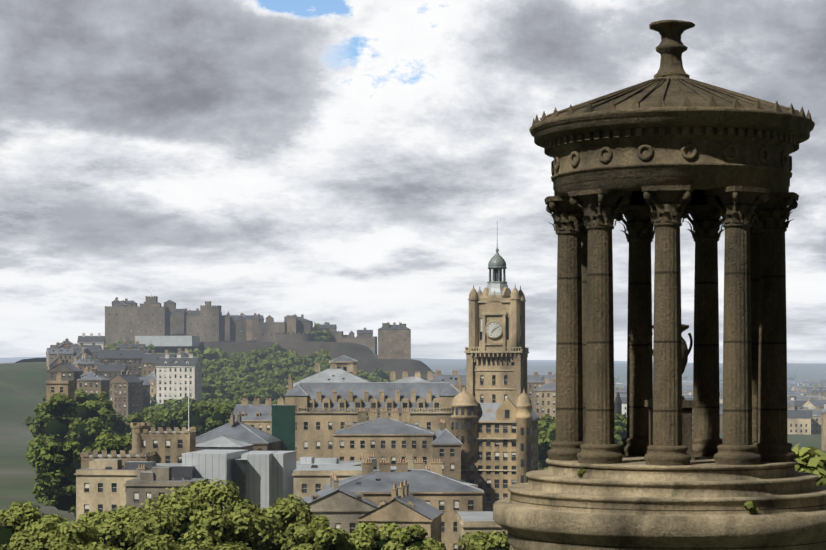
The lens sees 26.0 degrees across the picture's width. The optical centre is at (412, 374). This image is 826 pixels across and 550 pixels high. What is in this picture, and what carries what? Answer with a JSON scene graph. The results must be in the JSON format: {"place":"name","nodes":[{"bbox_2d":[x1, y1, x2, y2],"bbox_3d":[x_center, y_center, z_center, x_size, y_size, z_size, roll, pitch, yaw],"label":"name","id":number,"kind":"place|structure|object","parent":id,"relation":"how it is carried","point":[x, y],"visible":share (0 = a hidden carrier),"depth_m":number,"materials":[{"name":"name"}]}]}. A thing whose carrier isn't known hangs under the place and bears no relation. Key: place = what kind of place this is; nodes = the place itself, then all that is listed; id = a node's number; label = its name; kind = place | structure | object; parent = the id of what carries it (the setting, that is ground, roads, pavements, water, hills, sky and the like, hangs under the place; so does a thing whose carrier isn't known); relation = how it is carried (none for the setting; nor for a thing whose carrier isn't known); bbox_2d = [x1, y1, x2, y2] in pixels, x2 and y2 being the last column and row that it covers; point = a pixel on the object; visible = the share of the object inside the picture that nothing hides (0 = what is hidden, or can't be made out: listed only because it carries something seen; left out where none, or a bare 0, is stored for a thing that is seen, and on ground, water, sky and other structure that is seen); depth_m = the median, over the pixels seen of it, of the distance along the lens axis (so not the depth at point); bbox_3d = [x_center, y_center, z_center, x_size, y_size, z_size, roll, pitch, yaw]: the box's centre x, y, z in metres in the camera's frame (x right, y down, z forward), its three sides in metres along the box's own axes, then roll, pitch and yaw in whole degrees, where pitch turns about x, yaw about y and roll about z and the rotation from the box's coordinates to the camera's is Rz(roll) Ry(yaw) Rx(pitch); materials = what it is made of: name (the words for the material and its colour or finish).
{"place":"outdoors","nodes":[
{"label":"outdoors","id":0,"kind":"place"},
{"bbox_2d":[0,353,825,526],"bbox_3d":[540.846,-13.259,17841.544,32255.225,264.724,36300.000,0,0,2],"label":"ground","id":1,"kind":"structure","parent":0,"point":[22,388],"depth_m":1081.26,"materials":[{"name":"green plant"}]},
{"bbox_2d":[45,333,202,469],"bbox_3d":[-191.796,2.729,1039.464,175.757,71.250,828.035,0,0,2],"label":"old town buildings","id":2,"kind":"structure","parent":1,"relation":"on","point":[129,378],"depth_m":1005.67,"materials":[{"name":"stone"}]},
{"bbox_2d":[15,341,431,381],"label":"castle rock","id":3,"kind":"object","parent":1,"relation":"on","point":[369,362],"visible":0.1,"depth_m":1451.97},
{"bbox_2d":[105,296,410,358],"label":"castle","id":4,"kind":"structure","parent":3,"relation":"on","point":[126,320],"depth_m":1507.42,"materials":[{"name":"stone"}]},
{"bbox_2d":[0,478,510,549],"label":"hill trees","id":5,"kind":"object","parent":1,"relation":"on","point":[187,519],"visible":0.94,"depth_m":118.67,"materials":[{"name":"green plant"}]},
{"bbox_2d":[74,405,508,549],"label":"blocks","id":6,"kind":"structure","parent":1,"relation":"on","point":[380,469],"depth_m":380.31,"materials":[{"name":"stone"}]},
{"bbox_2d":[187,376,189,430],"bbox_3d":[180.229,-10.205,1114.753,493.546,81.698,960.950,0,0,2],"label":"flagpole","id":7,"kind":"object","parent":6,"relation":"on","point":[188,402],"visible":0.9,"depth_m":642.34,"materials":[{"name":"white metal"}]},
{"bbox_2d":[23,329,626,516],"bbox_3d":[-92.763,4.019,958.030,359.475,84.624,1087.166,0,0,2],"label":"garden trees","id":8,"kind":"object","parent":1,"relation":"on","point":[68,429],"visible":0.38,"depth_m":643.04,"materials":[{"name":"green plant"}]},
{"bbox_2d":[229,355,465,460],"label":"waverley blocks","id":9,"kind":"structure","parent":1,"relation":"on","point":[338,394],"depth_m":563.43,"materials":[{"name":"stone"}]},
{"bbox_2d":[451,242,540,510],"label":"clock tower","id":10,"kind":"structure","parent":1,"relation":"on","point":[495,418],"depth_m":477.91,"materials":[{"name":"stone"}]},
{"bbox_2d":[194,322,817,386],"bbox_3d":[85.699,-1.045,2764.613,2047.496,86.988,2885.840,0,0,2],"label":"trees","id":11,"kind":"object","parent":1,"relation":"on","point":[209,353],"depth_m":1535.87,"materials":[{"name":"green plant"}]},
{"bbox_2d":[614,392,621,415],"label":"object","id":12,"kind":"object","parent":1,"relation":"on","point":[618,406],"visible":0.02,"depth_m":694.04,"materials":[{"name":"stone"}]},
{"bbox_2d":[493,20,825,549],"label":"dugald stewart monument","id":13,"kind":"object","parent":1,"relation":"on","point":[667,148],"visible":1,"depth_m":24.36,"materials":[{"name":"stone"}]},
{"bbox_2d":[577,467,759,513],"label":"step weeds","id":14,"kind":"object","parent":13,"relation":"on","point":[748,506],"visible":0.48,"depth_m":23.43,"materials":[{"name":"green plant"}]},
{"bbox_2d":[527,371,825,450],"bbox_3d":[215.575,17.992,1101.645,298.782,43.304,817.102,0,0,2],"label":"buildings","id":15,"kind":"structure","parent":1,"relation":"on","point":[541,391],"depth_m":899.00,"materials":[{"name":"brown stone"}]},
{"bbox_2d":[615,378,825,434],"bbox_3d":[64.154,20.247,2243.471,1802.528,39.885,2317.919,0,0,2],"label":"city blocks","id":16,"kind":"structure","parent":1,"relation":"on","point":[806,403],"depth_m":1117.03,"materials":[{"name":"stone"}]},
{"bbox_2d":[792,443,825,485],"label":"bushes","id":17,"kind":"object","parent":1,"relation":"on","point":[808,462],"visible":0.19,"depth_m":32.77,"materials":[{"name":"green plant"}]},
{"bbox_2d":[0,0,825,362],"label":"sky","id":18,"kind":"structure","parent":0,"point":[352,165],"materials":[{"name":"grey"}]}
]}

